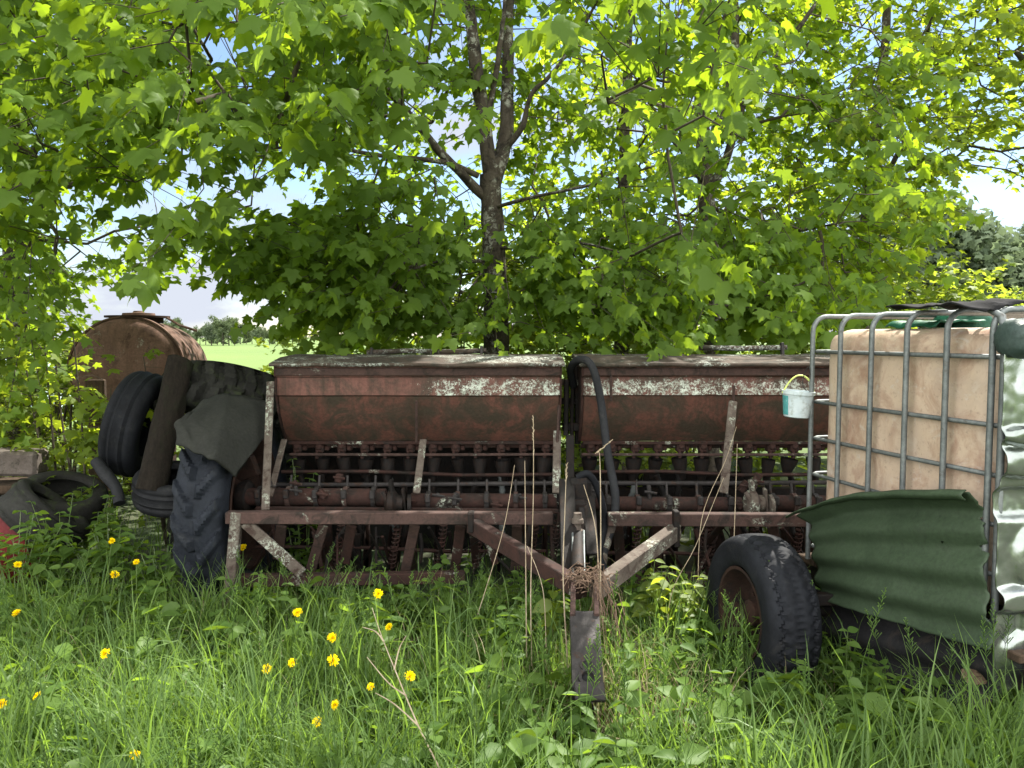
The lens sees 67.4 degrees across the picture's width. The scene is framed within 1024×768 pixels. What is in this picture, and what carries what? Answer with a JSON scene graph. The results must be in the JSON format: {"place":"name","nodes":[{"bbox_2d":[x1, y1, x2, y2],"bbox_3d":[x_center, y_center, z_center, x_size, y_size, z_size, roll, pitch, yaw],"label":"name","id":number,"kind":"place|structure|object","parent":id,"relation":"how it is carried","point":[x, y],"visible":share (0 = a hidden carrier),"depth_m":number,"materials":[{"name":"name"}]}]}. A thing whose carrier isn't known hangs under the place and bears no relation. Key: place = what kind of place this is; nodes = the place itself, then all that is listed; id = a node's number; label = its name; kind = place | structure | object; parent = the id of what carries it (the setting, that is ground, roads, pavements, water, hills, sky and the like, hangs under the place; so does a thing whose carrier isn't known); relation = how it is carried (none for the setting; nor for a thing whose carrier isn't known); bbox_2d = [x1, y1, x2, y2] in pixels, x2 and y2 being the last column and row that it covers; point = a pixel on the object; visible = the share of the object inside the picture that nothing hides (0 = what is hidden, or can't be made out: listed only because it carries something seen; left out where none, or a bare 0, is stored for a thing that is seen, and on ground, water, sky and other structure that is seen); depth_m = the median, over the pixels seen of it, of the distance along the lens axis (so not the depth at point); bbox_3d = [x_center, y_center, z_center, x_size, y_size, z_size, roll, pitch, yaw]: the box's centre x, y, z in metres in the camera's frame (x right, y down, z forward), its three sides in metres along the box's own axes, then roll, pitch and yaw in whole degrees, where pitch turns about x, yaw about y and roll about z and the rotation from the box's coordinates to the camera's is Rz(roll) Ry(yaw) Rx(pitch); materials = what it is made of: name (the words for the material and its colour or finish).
{"place":"outdoors","nodes":[
{"label":"outdoors","id":0,"kind":"place"},
{"bbox_2d":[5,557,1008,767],"bbox_3d":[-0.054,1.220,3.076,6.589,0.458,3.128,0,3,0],"label":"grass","id":1,"kind":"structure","parent":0,"point":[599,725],"depth_m":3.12,"materials":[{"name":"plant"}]},
{"bbox_2d":[595,439,612,618],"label":"dry stalk","id":2,"kind":"object","parent":1,"relation":"on","point":[600,524],"visible":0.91,"depth_m":3.20,"materials":[{"name":"plant"}]},
{"bbox_2d":[698,429,735,606],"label":"dry stalk","id":3,"kind":"object","parent":1,"relation":"on","point":[703,513],"visible":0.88,"depth_m":3.80,"materials":[{"name":"plant"}]},
{"bbox_2d":[0,338,1023,767],"bbox_3d":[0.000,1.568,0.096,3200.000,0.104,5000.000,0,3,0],"label":"ground","id":4,"kind":"structure","parent":0,"point":[250,354],"depth_m":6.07,"materials":[{"name":"plant"}]},
{"bbox_2d":[12,609,24,658],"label":"dandelion","id":5,"kind":"object","parent":4,"relation":"on","point":[16,612],"visible":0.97,"depth_m":3.37,"materials":[{"name":"yellow plant"}]},
{"bbox_2d":[13,561,25,608],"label":"dandelion","id":6,"kind":"object","parent":4,"relation":"on","point":[18,564],"visible":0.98,"depth_m":4.02,"materials":[{"name":"yellow plant"}]},
{"bbox_2d":[0,518,39,582],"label":"drum","id":7,"kind":"object","parent":4,"relation":"on","point":[4,528],"visible":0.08,"depth_m":4.59,"materials":[{"name":"red metal"}]},
{"bbox_2d":[0,477,41,557],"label":"trestle","id":8,"kind":"object","parent":4,"relation":"on","point":[6,483],"visible":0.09,"depth_m":5.32,"materials":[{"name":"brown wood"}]},
{"bbox_2d":[0,447,48,476],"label":"concrete block","id":9,"kind":"object","parent":8,"relation":"on","point":[22,462],"depth_m":5.26,"materials":[{"name":"concrete"}]},
{"bbox_2d":[0,510,70,621],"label":"leafy weed","id":10,"kind":"object","parent":4,"relation":"on","point":[15,549],"visible":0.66,"depth_m":4.21,"materials":[{"name":"green plant"}]},
{"bbox_2d":[2,534,80,604],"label":"leafy weed","id":11,"kind":"object","parent":4,"relation":"on","point":[59,561],"visible":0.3,"depth_m":4.37,"materials":[{"name":"green plant"}]},
{"bbox_2d":[0,479,89,553],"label":"tyre","id":12,"kind":"object","parent":4,"relation":"on","point":[19,494],"visible":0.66,"depth_m":4.61,"materials":[{"name":"rubber"}]},
{"bbox_2d":[18,492,79,594],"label":"leafy weed","id":13,"kind":"object","parent":4,"relation":"on","point":[53,530],"visible":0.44,"depth_m":4.47,"materials":[{"name":"green plant"}]},
{"bbox_2d":[0,315,101,476],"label":"sapling","id":14,"kind":"object","parent":4,"relation":"on","point":[40,419],"visible":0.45,"depth_m":5.57,"materials":[{"name":"green plant"}]},
{"bbox_2d":[26,470,108,524],"bbox_3d":[-3.014,0.773,5.157,0.538,0.340,0.541,0,3,0],"label":"tyre","id":15,"kind":"object","parent":4,"relation":"on","point":[62,483],"visible":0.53,"depth_m":5.21,"materials":[{"name":"rubber"}]},
{"bbox_2d":[0,311,153,549],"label":"sapling","id":16,"kind":"object","parent":4,"relation":"on","point":[86,441],"visible":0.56,"depth_m":5.38,"materials":[{"name":"green plant"}]},
{"bbox_2d":[66,475,99,565],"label":"leafy weed","id":17,"kind":"object","parent":4,"relation":"on","point":[77,500],"visible":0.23,"depth_m":5.22,"materials":[{"name":"green plant"}]},
{"bbox_2d":[0,330,178,476],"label":"bush","id":18,"kind":"object","parent":4,"relation":"on","point":[43,427],"visible":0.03,"depth_m":7.46,"materials":[{"name":"green plant"}]},
{"bbox_2d":[0,321,184,500],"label":"bush","id":19,"kind":"object","parent":4,"relation":"on","point":[31,427],"visible":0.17,"depth_m":6.68,"materials":[{"name":"green plant"}]},
{"bbox_2d":[85,379,109,506],"bbox_3d":[-3.202,0.462,5.939,0.145,1.000,0.050,0,3,0],"label":"plank","id":20,"kind":"object","parent":4,"relation":"on","point":[99,385],"visible":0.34,"depth_m":5.90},
{"bbox_2d":[50,511,151,599],"bbox_3d":[-2.368,1.038,4.456,0.478,0.563,0.403,0,3,0],"label":"leafy weed","id":21,"kind":"object","parent":4,"relation":"on","point":[126,549],"visible":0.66,"depth_m":4.39,"materials":[{"name":"green plant"}]},
{"bbox_2d":[100,648,109,699],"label":"dandelion","id":22,"kind":"object","parent":4,"relation":"on","point":[104,654],"visible":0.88,"depth_m":2.88,"materials":[{"name":"yellow plant"}]},
{"bbox_2d":[90,457,125,505],"bbox_3d":[-2.506,0.605,4.775,0.316,0.286,0.086,2,4,35],"label":"rubber tube","id":23,"kind":"object","parent":4,"relation":"on","point":[106,474],"visible":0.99,"depth_m":4.75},
{"bbox_2d":[85,495,135,578],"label":"leafy weed","id":24,"kind":"object","parent":4,"relation":"on","point":[104,516],"visible":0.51,"depth_m":4.79,"materials":[{"name":"green plant"}]},
{"bbox_2d":[107,538,114,610],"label":"dandelion","id":25,"kind":"object","parent":4,"relation":"on","point":[111,540],"visible":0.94,"depth_m":4.26,"materials":[{"name":"yellow plant"}]},
{"bbox_2d":[110,571,119,638],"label":"dandelion","id":26,"kind":"object","parent":4,"relation":"on","point":[113,573],"visible":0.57,"depth_m":3.78,"materials":[{"name":"yellow plant"}]},
{"bbox_2d":[67,311,206,512],"bbox_3d":[-3.369,0.274,7.159,1.003,1.880,1.341,-1,4,-11],"label":"water tank","id":27,"kind":"object","parent":4,"relation":"on","point":[127,340],"visible":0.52,"depth_m":6.50,"materials":[{"name":"metal"}]},
{"bbox_2d":[123,346,177,546],"bbox_3d":[-2.668,0.473,5.750,0.711,1.533,0.756,0,3,0],"label":"sapling","id":28,"kind":"object","parent":4,"relation":"on","point":[150,356],"visible":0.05,"depth_m":5.66,"materials":[{"name":"green plant"}]},
{"bbox_2d":[127,544,182,606],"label":"leafy weed","id":29,"kind":"object","parent":4,"relation":"on","point":[151,570],"visible":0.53,"depth_m":4.19,"materials":[{"name":"green plant"}]},
{"bbox_2d":[0,0,324,476],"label":"maple tree","id":30,"kind":"object","parent":4,"relation":"on","point":[21,239],"visible":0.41,"depth_m":5.17,"materials":[{"name":"green plant"}]},
{"bbox_2d":[200,322,220,345],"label":"broadleaf tree","id":31,"kind":"object","parent":4,"relation":"on","point":[212,335],"visible":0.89,"depth_m":142.64,"materials":[{"name":"plant"}]},
{"bbox_2d":[208,315,237,345],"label":"broadleaf tree","id":32,"kind":"object","parent":4,"relation":"on","point":[223,327],"visible":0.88,"depth_m":138.88,"materials":[{"name":"plant"}]},
{"bbox_2d":[217,317,238,345],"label":"broadleaf tree","id":33,"kind":"object","parent":4,"relation":"on","point":[224,320],"visible":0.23,"depth_m":141.00,"materials":[{"name":"plant"}]},
{"bbox_2d":[166,518,302,561],"bbox_3d":[-1.906,1.041,5.594,1.118,0.328,1.118,0,3,0],"label":"tyre","id":34,"kind":"object","parent":4,"relation":"on","point":[293,526],"visible":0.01,"depth_m":5.26,"materials":[{"name":"rubber"}]},
{"bbox_2d":[285,453,297,481],"bbox_3d":[-1.856,0.713,5.553,1.098,0.335,1.098,0,3,0],"label":"tyre","id":35,"kind":"object","parent":34,"relation":"on","point":[290,462],"visible":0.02,"depth_m":5.86,"materials":[{"name":"rubber"}]},
{"bbox_2d":[131,460,179,517],"bbox_3d":[-2.200,0.678,5.001,0.503,0.307,0.507,0,3,0],"label":"tyre","id":36,"kind":"object","parent":35,"relation":"on","point":[158,502],"visible":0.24,"depth_m":4.78,"materials":[{"name":"black rubber"}]},
{"bbox_2d":[135,354,193,490],"bbox_3d":[-2.215,0.249,4.892,0.190,0.873,0.388,1,4,19],"label":"log","id":37,"kind":"object","parent":36,"relation":"on","point":[158,455],"visible":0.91,"depth_m":4.85,"materials":[{"name":"brown wood"}]},
{"bbox_2d":[153,360,293,453],"bbox_3d":[-1.945,0.187,5.472,1.120,0.736,1.091,0,3,0],"label":"tyre","id":38,"kind":"object","parent":35,"relation":"on","point":[208,378],"visible":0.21,"depth_m":5.01,"materials":[{"name":"rubber"}]},
{"bbox_2d":[98,371,162,477],"bbox_3d":[-2.513,0.270,5.180,0.372,0.717,0.718,0,3,0],"label":"tyre","id":39,"kind":"object","parent":38,"relation":"on","point":[123,435],"visible":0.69,"depth_m":4.89,"materials":[{"name":"rubber"}]},
{"bbox_2d":[216,572,293,641],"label":"leafy weed","id":40,"kind":"object","parent":4,"relation":"on","point":[272,601],"visible":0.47,"depth_m":3.84,"materials":[{"name":"green plant"}]},
{"bbox_2d":[255,326,272,343],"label":"broadleaf tree","id":41,"kind":"object","parent":4,"relation":"on","point":[260,332],"visible":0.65,"depth_m":156.31,"materials":[{"name":"plant"}]},
{"bbox_2d":[285,658,296,716],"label":"dandelion","id":42,"kind":"object","parent":4,"relation":"on","point":[291,661],"visible":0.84,"depth_m":2.81,"materials":[{"name":"yellow plant"}]},
{"bbox_2d":[293,608,302,694],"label":"dandelion","id":43,"kind":"object","parent":4,"relation":"on","point":[296,612],"visible":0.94,"depth_m":3.31,"materials":[{"name":"yellow plant"}]},
{"bbox_2d":[285,527,312,602],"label":"leafy weed","id":44,"kind":"object","parent":4,"relation":"on","point":[303,563],"visible":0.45,"depth_m":4.60,"materials":[{"name":"green plant"}]},
{"bbox_2d":[286,458,317,593],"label":"leafy weed","id":45,"kind":"object","parent":4,"relation":"on","point":[315,526],"visible":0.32,"depth_m":4.68,"materials":[{"name":"green plant"}]},
{"bbox_2d":[327,654,338,717],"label":"dandelion","id":46,"kind":"object","parent":4,"relation":"on","point":[329,659],"visible":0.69,"depth_m":2.82,"materials":[{"name":"yellow plant"}]},
{"bbox_2d":[253,326,422,374],"bbox_3d":[-2.025,0.178,8.678,2.354,2.173,2.159,-2,4,-33],"label":"bush","id":47,"kind":"object","parent":4,"relation":"on","point":[283,343],"visible":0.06,"depth_m":8.61,"materials":[{"name":"green plant"}]},
{"bbox_2d":[373,589,382,639],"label":"dandelion","id":48,"kind":"object","parent":4,"relation":"on","point":[378,593],"visible":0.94,"depth_m":3.44,"materials":[{"name":"yellow plant"}]},
{"bbox_2d":[334,572,429,647],"bbox_3d":[-0.666,1.172,3.899,0.417,0.396,0.350,-2,4,-33],"label":"leafy weed","id":49,"kind":"object","parent":4,"relation":"on","point":[401,596],"visible":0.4,"depth_m":3.86,"materials":[{"name":"green plant"}]},
{"bbox_2d":[385,623,391,675],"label":"dandelion","id":50,"kind":"object","parent":4,"relation":"on","point":[388,626],"visible":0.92,"depth_m":3.05,"materials":[{"name":"yellow plant"}]},
{"bbox_2d":[0,0,799,361],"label":"maple tree","id":51,"kind":"object","parent":4,"relation":"on","point":[332,268],"visible":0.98,"depth_m":4.58,"materials":[{"name":"green plant"}]},
{"bbox_2d":[363,608,439,767],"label":"dry twig","id":52,"kind":"object","parent":4,"relation":"on","point":[404,694],"visible":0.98,"depth_m":2.19,"materials":[{"name":"wood"}]},
{"bbox_2d":[404,671,414,710],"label":"dandelion","id":53,"kind":"object","parent":4,"relation":"on","point":[410,674],"visible":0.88,"depth_m":2.69,"materials":[{"name":"yellow plant"}]},
{"bbox_2d":[402,592,447,633],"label":"leafy weed","id":54,"kind":"object","parent":4,"relation":"on","point":[422,603],"visible":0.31,"depth_m":3.95,"materials":[{"name":"green plant"}]},
{"bbox_2d":[317,220,603,469],"bbox_3d":[-0.621,-0.269,8.808,3.827,3.135,2.835,0,3,0],"label":"bush","id":55,"kind":"object","parent":4,"relation":"on","point":[514,267],"visible":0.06,"depth_m":8.34,"materials":[{"name":"green plant"}]},
{"bbox_2d":[478,465,514,613],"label":"dry stalk","id":56,"kind":"object","parent":4,"relation":"on","point":[499,543],"visible":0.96,"depth_m":3.63,"materials":[{"name":"plant"}]},
{"bbox_2d":[170,342,829,731],"bbox_3d":[0.205,0.577,4.166,3.989,1.591,2.932,0,3,0],"label":"seed drill","id":57,"kind":"object","parent":4,"relation":"on","point":[408,452],"visible":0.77,"depth_m":4.57,"materials":[{"name":"paint"}]},
{"bbox_2d":[174,393,265,476],"bbox_3d":[-1.608,0.272,4.263,0.371,0.410,0.728,0,3,0],"label":"rubber flap","id":58,"kind":"object","parent":57,"relation":"on","point":[225,430],"visible":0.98,"depth_m":4.16,"materials":[{"name":"rubber"}]},
{"bbox_2d":[561,561,629,654],"bbox_3d":[0.356,0.950,3.214,0.242,0.424,0.432,-1,4,-23],"label":"straw nest","id":59,"kind":"object","parent":57,"relation":"on","point":[585,575],"visible":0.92,"depth_m":3.20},
{"bbox_2d":[584,486,598,581],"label":"dry stalk","id":60,"kind":"object","parent":59,"relation":"on","point":[596,534],"visible":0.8,"depth_m":3.29,"materials":[{"name":"plant"}]},
{"bbox_2d":[472,597,534,680],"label":"leafy weed","id":61,"kind":"object","parent":4,"relation":"on","point":[511,629],"visible":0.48,"depth_m":3.36,"materials":[{"name":"green plant"}]},
{"bbox_2d":[0,546,1023,767],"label":"weeds","id":62,"kind":"object","parent":4,"relation":"on","point":[769,684],"visible":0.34,"depth_m":2.88,"materials":[{"name":"green plant"}]},
{"bbox_2d":[525,500,526,656],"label":"dry stalk","id":63,"kind":"object","parent":4,"relation":"on","point":[525,577],"visible":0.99,"depth_m":3.27,"materials":[{"name":"plant"}]},
{"bbox_2d":[530,417,534,665],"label":"dry stalk","id":64,"kind":"object","parent":4,"relation":"on","point":[532,539],"visible":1,"depth_m":3.26,"materials":[{"name":"plant"}]},
{"bbox_2d":[532,578,569,665],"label":"leafy weed","id":65,"kind":"object","parent":4,"relation":"on","point":[549,604],"visible":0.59,"depth_m":3.41,"materials":[{"name":"green plant"}]},
{"bbox_2d":[563,463,568,673],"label":"dry stalk","id":66,"kind":"object","parent":4,"relation":"on","point":[563,567],"visible":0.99,"depth_m":3.17,"materials":[{"name":"plant"}]},
{"bbox_2d":[483,290,694,478],"bbox_3d":[0.749,0.116,8.055,2.632,2.393,2.107,-1,4,-22],"label":"bush","id":67,"kind":"object","parent":4,"relation":"on","point":[531,346],"visible":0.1,"depth_m":7.59,"materials":[{"name":"green plant"}]},
{"bbox_2d":[624,456,648,548],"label":"leafy weed","id":68,"kind":"object","parent":4,"relation":"on","point":[640,475],"visible":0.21,"depth_m":5.21,"materials":[{"name":"green plant"}]},
{"bbox_2d":[631,558,679,658],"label":"leafy weed","id":69,"kind":"object","parent":4,"relation":"on","point":[653,590],"visible":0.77,"depth_m":3.61,"materials":[{"name":"green plant"}]},
{"bbox_2d":[640,451,670,542],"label":"leafy weed","id":70,"kind":"object","parent":4,"relation":"on","point":[645,538],"visible":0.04,"depth_m":5.42,"materials":[{"name":"green plant"}]},
{"bbox_2d":[460,0,858,469],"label":"maple tree","id":71,"kind":"object","parent":4,"relation":"on","point":[742,149],"visible":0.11,"depth_m":8.88,"materials":[{"name":"green plant"}]},
{"bbox_2d":[513,216,826,478],"bbox_3d":[2.060,-0.415,9.395,4.191,3.226,2.660,0,3,0],"label":"bush","id":72,"kind":"object","parent":4,"relation":"on","point":[656,270],"visible":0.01,"depth_m":8.99,"materials":[{"name":"green plant"}]},
{"bbox_2d":[660,448,693,546],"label":"leafy weed","id":73,"kind":"object","parent":4,"relation":"on","point":[665,465],"visible":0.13,"depth_m":5.32,"materials":[{"name":"green plant"}]},
{"bbox_2d":[660,572,707,644],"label":"leafy weed","id":74,"kind":"object","parent":4,"relation":"on","point":[690,599],"visible":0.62,"depth_m":3.63,"materials":[{"name":"green plant"}]},
{"bbox_2d":[666,478,723,636],"bbox_3d":[0.860,0.900,3.608,0.304,0.908,0.010,-1,4,-19],"label":"dry stalk","id":75,"kind":"object","parent":4,"relation":"on","point":[692,551],"visible":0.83,"depth_m":3.60,"materials":[{"name":"plant"}]},
{"bbox_2d":[732,448,761,528],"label":"leafy weed","id":76,"kind":"object","parent":4,"relation":"on","point":[757,463],"visible":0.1,"depth_m":5.29,"materials":[{"name":"green plant"}]},
{"bbox_2d":[516,0,992,511],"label":"maple tree","id":77,"kind":"object","parent":4,"relation":"on","point":[791,316],"visible":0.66,"depth_m":5.77,"materials":[{"name":"green plant"}]},
{"bbox_2d":[753,448,782,533],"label":"leafy weed","id":78,"kind":"object","parent":4,"relation":"on","point":[774,479],"visible":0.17,"depth_m":5.24,"materials":[{"name":"green plant"}]},
{"bbox_2d":[829,626,864,694],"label":"leafy weed","id":79,"kind":"object","parent":4,"relation":"on","point":[851,654],"visible":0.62,"depth_m":3.05,"materials":[{"name":"green plant"}]},
{"bbox_2d":[706,533,1023,691],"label":"trailer","id":80,"kind":"object","parent":4,"relation":"on","point":[785,602],"visible":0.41,"depth_m":3.20,"materials":[{"name":"rubber"}]},
{"bbox_2d":[785,489,994,649],"bbox_3d":[1.458,0.661,3.085,0.104,0.653,1.066,-1,4,-16],"label":"corrugated sheet","id":81,"kind":"object","parent":80,"relation":"on","point":[921,557],"visible":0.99,"depth_m":2.92,"materials":[{"name":"metal"}]},
{"bbox_2d":[816,589,999,725],"bbox_3d":[1.525,1.108,3.059,0.094,0.494,0.988,-1,4,-16],"label":"black sheet","id":82,"kind":"object","parent":80,"relation":"hanging from","point":[890,637],"visible":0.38,"depth_m":3.00,"materials":[{"name":"plastic"}]},
{"bbox_2d":[805,306,1023,628],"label":"caged tank","id":83,"kind":"object","parent":80,"relation":"on","point":[915,409],"visible":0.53,"depth_m":3.01,"materials":[{"name":"plastic"}]},
{"bbox_2d":[802,367,810,390],"bbox_3d":[1.383,-0.024,3.602,0.024,0.116,0.039,-2,4,-30],"label":"wire hook","id":84,"kind":"object","parent":83,"relation":"hanging from","point":[803,376],"visible":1,"depth_m":3.60,"materials":[{"name":"metal"}]},
{"bbox_2d":[781,374,815,418],"bbox_3d":[1.352,0.058,3.628,0.158,0.207,0.152,0,3,0],"label":"bucket","id":85,"kind":"object","parent":84,"relation":"hanging from","point":[797,403],"visible":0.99,"depth_m":3.58,"materials":[{"name":"white plastic"}]},
{"bbox_2d":[885,319,987,328],"bbox_3d":[1.751,-0.248,3.181,0.253,0.038,0.281,-1,4,-13],"label":"green sheet","id":86,"kind":"object","parent":83,"relation":"on","point":[899,324],"visible":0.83,"depth_m":3.09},
{"bbox_2d":[885,298,1023,311],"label":"rag","id":87,"kind":"object","parent":83,"relation":"on","point":[992,304],"visible":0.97,"depth_m":2.66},
{"bbox_2d":[992,354,1023,700],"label":"silver sheet","id":88,"kind":"object","parent":83,"relation":"attached to","point":[1009,577],"visible":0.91,"depth_m":2.59,"materials":[{"name":"metal"}]},
{"bbox_2d":[993,318,1023,358],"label":"plastic roll","id":89,"kind":"object","parent":88,"relation":"on","point":[1008,341],"visible":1,"depth_m":2.52,"materials":[{"name":"plastic"}]},
{"bbox_2d":[742,254,1019,460],"bbox_3d":[4.572,-0.198,9.505,4.189,2.826,2.894,0,3,0],"label":"bush","id":90,"kind":"object","parent":4,"relation":"on","point":[941,293],"visible":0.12,"depth_m":9.00,"materials":[{"name":"green plant"}]},
{"bbox_2d":[746,0,1023,328],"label":"maple tree","id":91,"kind":"object","parent":4,"relation":"on","point":[1008,25],"visible":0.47,"depth_m":7.38,"materials":[{"name":"green plant"}]},
{"bbox_2d":[836,212,963,327],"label":"broadleaf tree","id":92,"kind":"object","parent":4,"relation":"on","point":[937,256],"visible":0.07,"depth_m":67.79,"materials":[{"name":"plant"}]},
{"bbox_2d":[872,190,1023,327],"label":"broadleaf tree","id":93,"kind":"object","parent":4,"relation":"on","point":[973,241],"visible":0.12,"depth_m":67.55,"materials":[{"name":"plant"}]},
{"bbox_2d":[961,669,986,684],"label":"dead leaf","id":94,"kind":"object","parent":4,"relation":"on","point":[976,673],"visible":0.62,"depth_m":2.67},
{"bbox_2d":[927,208,1023,302],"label":"broadleaf tree","id":95,"kind":"object","parent":4,"relation":"on","point":[1007,253],"visible":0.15,"depth_m":68.28,"materials":[{"name":"plant"}]},
{"bbox_2d":[979,237,1023,295],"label":"broadleaf tree","id":96,"kind":"object","parent":4,"relation":"on","point":[1016,272],"visible":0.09,"depth_m":68.77,"materials":[{"name":"plant"}]},
{"bbox_2d":[987,285,1023,305],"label":"broadleaf tree","id":97,"kind":"object","parent":4,"relation":"on","point":[1017,296],"visible":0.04,"depth_m":44.12,"materials":[{"name":"yellow plant"}]},
{"bbox_2d":[1008,224,1023,272],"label":"broadleaf tree","id":98,"kind":"object","parent":4,"relation":"on","point":[1021,231],"visible":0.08,"depth_m":72.34,"materials":[{"name":"plant"}]},
{"bbox_2d":[0,0,1023,337],"label":"sky","id":99,"kind":"structure","parent":0,"point":[194,308],"materials":[{"name":"white"}]},
{"bbox_2d":[561,444,583,476],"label":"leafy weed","id":100,"kind":"object","parent":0,"point":[575,468],"visible":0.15,"depth_m":5.47,"materials":[{"name":"green plant"}]},
{"bbox_2d":[685,452,702,544],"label":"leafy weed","id":101,"kind":"object","parent":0,"point":[690,542],"visible":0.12,"depth_m":5.36,"materials":[{"name":"green plant"}]},
{"bbox_2d":[788,456,816,486],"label":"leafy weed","id":102,"kind":"object","parent":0,"point":[804,467],"visible":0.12,"depth_m":5.24,"materials":[{"name":"green plant"}]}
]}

